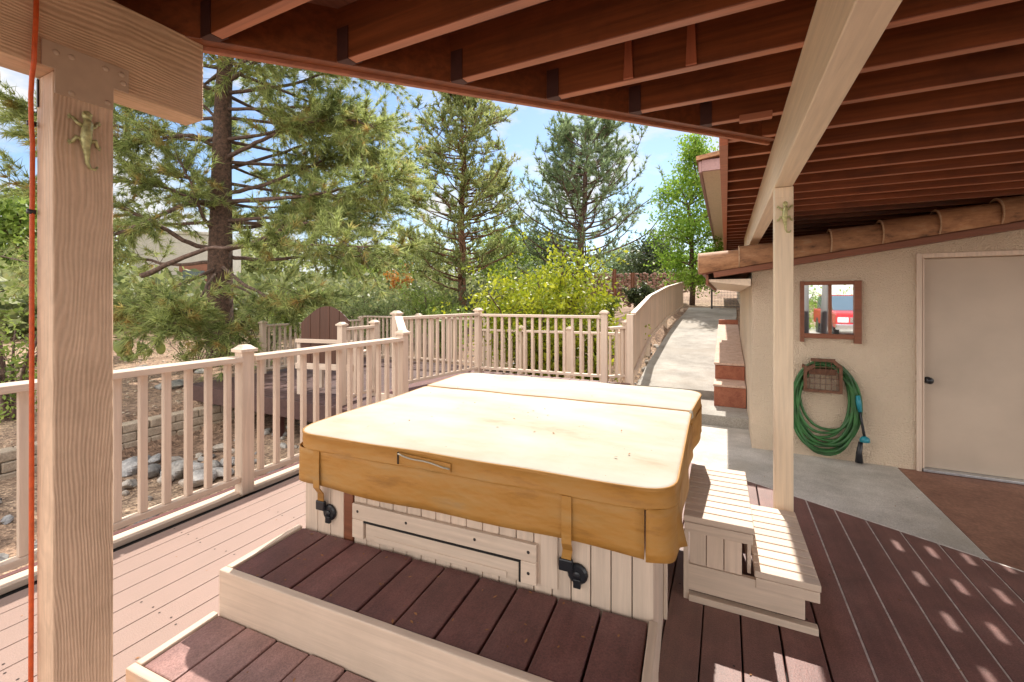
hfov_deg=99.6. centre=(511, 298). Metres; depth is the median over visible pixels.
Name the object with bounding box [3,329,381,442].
yard pebbles
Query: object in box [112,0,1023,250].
roof
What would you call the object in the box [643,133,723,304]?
leafy tree
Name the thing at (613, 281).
rusty post
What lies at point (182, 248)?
white house
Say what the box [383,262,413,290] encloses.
shrub
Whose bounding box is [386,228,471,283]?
tree
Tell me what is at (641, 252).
tree
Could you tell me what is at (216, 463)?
river stone
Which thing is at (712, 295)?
wire gate
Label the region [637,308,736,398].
path
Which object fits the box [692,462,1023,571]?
deck nosing
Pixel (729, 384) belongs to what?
steps
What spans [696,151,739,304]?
house
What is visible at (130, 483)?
river stone
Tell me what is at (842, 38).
support beam
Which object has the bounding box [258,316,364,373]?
railing
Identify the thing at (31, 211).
power cord
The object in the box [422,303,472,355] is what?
shrub
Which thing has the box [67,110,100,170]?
lizard ornament
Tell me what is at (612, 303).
shrub
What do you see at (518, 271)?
shrub
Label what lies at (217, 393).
deck
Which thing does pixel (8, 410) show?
leafy shrub
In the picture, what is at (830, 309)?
window
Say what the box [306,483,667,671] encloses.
hot tub
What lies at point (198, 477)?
river stone
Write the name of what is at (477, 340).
railing
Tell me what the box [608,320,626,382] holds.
railing
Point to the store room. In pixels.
(933, 363)
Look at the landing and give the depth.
6.39 m
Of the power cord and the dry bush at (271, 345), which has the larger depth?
the dry bush at (271, 345)
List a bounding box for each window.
[179,264,206,281]
[800,280,861,343]
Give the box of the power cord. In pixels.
[26,0,38,681]
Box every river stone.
[122,456,137,476]
[122,479,137,488]
[137,463,160,477]
[148,453,160,464]
[157,475,175,483]
[160,460,195,479]
[171,456,183,461]
[178,479,183,486]
[183,461,203,471]
[193,468,216,486]
[212,460,221,467]
[216,467,234,476]
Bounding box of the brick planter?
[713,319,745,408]
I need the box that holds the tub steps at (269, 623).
[126,525,657,681]
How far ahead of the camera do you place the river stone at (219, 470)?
5.33 m
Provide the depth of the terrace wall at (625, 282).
27.23 m
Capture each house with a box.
[129,230,240,281]
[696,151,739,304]
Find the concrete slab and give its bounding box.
[691,424,989,559]
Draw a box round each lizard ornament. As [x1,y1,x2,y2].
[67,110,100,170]
[777,201,792,232]
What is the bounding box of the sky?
[0,54,718,276]
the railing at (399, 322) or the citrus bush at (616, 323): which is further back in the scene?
the citrus bush at (616, 323)
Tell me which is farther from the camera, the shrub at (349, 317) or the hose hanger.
the shrub at (349, 317)
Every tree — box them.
[0,53,440,382]
[0,183,36,275]
[6,219,128,274]
[241,227,321,279]
[318,237,433,286]
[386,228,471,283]
[392,91,528,313]
[447,205,550,280]
[497,111,675,309]
[503,225,594,278]
[586,240,666,280]
[613,229,696,287]
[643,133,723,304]
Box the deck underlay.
[0,473,831,681]
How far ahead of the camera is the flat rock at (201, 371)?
9.47 m
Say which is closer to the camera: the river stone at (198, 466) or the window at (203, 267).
the river stone at (198, 466)
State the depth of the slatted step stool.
1.95 m
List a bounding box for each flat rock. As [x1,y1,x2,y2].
[154,379,183,389]
[194,368,203,373]
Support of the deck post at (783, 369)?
on the deck at (162, 594)
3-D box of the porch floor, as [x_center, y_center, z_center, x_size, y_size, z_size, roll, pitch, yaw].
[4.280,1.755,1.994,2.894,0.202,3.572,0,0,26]
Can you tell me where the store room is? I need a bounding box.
[698,195,1023,484]
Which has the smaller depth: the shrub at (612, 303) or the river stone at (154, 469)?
the river stone at (154, 469)
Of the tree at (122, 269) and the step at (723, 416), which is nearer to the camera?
the step at (723, 416)
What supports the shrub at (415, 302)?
on the ground
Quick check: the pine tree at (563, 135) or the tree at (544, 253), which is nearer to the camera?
the pine tree at (563, 135)
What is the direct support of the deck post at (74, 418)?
on the deck at (162, 594)
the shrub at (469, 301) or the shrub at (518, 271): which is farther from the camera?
the shrub at (518, 271)
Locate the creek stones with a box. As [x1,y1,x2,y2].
[0,340,659,560]
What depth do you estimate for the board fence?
8.37 m
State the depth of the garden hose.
4.38 m
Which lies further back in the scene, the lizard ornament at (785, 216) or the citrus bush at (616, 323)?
the citrus bush at (616, 323)
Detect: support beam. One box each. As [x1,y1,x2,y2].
[0,0,202,125]
[744,0,901,245]
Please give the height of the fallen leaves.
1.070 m
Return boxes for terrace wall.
[584,286,661,306]
[589,272,696,297]
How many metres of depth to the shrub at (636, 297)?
20.78 m
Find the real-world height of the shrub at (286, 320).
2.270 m
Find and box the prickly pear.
[113,340,165,361]
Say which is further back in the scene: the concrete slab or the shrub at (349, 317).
the shrub at (349, 317)
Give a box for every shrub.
[0,277,115,422]
[259,282,310,336]
[293,275,395,336]
[336,288,427,345]
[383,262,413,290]
[390,269,462,332]
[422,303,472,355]
[441,273,536,328]
[477,256,555,295]
[584,265,622,307]
[596,294,623,319]
[617,280,657,307]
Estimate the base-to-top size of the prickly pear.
0.652 m
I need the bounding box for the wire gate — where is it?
[711,289,739,308]
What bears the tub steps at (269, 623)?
on the deck at (162, 594)
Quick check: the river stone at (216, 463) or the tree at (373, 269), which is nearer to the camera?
the river stone at (216, 463)
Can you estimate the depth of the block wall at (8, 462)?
6.42 m
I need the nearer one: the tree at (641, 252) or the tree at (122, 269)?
the tree at (122, 269)
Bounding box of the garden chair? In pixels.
[295,306,365,397]
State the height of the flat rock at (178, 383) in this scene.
0.166 m
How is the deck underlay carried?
attached to the deck at (162, 594)
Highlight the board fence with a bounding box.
[626,282,683,385]
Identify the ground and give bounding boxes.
[0,285,739,575]
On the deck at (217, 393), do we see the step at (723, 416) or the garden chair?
the garden chair
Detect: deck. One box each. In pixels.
[0,462,1023,681]
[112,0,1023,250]
[193,357,509,436]
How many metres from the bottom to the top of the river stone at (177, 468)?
0.238 m
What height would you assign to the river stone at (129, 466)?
0.237 m
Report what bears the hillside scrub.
on the ground
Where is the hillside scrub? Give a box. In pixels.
[0,251,713,342]
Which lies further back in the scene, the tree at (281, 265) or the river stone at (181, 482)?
the tree at (281, 265)
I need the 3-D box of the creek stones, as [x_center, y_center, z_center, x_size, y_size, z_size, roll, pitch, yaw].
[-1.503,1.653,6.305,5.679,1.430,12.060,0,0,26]
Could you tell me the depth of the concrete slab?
3.84 m
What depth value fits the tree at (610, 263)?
53.61 m
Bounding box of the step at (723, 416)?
[701,398,748,429]
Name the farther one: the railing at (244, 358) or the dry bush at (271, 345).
the dry bush at (271, 345)
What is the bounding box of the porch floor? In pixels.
[898,468,1023,570]
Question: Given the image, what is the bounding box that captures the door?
[924,256,1023,479]
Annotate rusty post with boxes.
[612,269,615,297]
[631,273,634,287]
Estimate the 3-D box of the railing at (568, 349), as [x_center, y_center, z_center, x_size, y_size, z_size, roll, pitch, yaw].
[0.669,1.012,7.673,3.021,1.047,0.123,0,0,33]
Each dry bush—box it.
[166,336,229,371]
[239,309,288,369]
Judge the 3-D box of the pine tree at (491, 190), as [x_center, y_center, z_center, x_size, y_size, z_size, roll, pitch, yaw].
[-2.262,-4.748,20.018,6.730,12.172,6.604,0,0,26]
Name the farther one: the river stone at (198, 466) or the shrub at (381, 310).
the shrub at (381, 310)
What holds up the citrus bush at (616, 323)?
on the ground
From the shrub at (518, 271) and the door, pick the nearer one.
the door
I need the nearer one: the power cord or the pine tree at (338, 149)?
the power cord
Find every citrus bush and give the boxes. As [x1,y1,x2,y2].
[432,229,650,379]
[575,297,622,381]
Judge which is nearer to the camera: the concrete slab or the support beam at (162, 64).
the support beam at (162, 64)
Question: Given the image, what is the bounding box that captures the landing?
[381,370,630,400]
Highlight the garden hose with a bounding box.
[794,361,869,463]
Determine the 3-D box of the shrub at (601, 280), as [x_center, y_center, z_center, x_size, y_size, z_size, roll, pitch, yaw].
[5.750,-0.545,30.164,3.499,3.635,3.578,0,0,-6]
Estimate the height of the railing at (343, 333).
1.170 m
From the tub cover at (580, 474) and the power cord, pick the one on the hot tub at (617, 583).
the tub cover at (580, 474)
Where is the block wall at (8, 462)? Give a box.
[0,404,256,480]
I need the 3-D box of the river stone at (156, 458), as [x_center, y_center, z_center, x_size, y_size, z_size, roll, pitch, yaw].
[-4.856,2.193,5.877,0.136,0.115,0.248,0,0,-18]
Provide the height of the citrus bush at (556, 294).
3.785 m
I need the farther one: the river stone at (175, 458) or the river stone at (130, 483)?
the river stone at (175, 458)
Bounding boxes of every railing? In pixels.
[0,329,410,573]
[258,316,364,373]
[335,320,379,405]
[363,313,486,366]
[390,308,483,390]
[395,316,406,330]
[480,310,608,382]
[482,326,634,385]
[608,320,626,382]
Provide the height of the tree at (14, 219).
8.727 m
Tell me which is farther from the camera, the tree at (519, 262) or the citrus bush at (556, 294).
the tree at (519, 262)
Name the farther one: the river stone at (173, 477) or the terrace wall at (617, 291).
the terrace wall at (617, 291)
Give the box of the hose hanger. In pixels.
[802,358,842,393]
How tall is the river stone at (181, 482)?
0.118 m
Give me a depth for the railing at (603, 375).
6.42 m
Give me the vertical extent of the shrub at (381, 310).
2.235 m
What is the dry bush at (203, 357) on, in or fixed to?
on the ground
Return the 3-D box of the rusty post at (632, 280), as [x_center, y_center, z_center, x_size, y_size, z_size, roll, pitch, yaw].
[6.000,-0.573,21.500,0.198,1.399,0.198,0,0,26]
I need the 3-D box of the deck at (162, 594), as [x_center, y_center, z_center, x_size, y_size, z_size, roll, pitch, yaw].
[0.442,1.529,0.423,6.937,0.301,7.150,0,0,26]
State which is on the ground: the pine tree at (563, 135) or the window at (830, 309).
the pine tree at (563, 135)
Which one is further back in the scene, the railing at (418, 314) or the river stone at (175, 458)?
the railing at (418, 314)
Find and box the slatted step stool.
[683,464,820,636]
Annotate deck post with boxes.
[36,38,128,681]
[773,186,793,511]
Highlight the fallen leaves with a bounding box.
[135,344,961,681]
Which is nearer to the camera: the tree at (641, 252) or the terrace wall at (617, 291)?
the terrace wall at (617, 291)
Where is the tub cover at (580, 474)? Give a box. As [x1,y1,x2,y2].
[299,373,701,572]
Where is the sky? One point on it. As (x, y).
(528, 122)

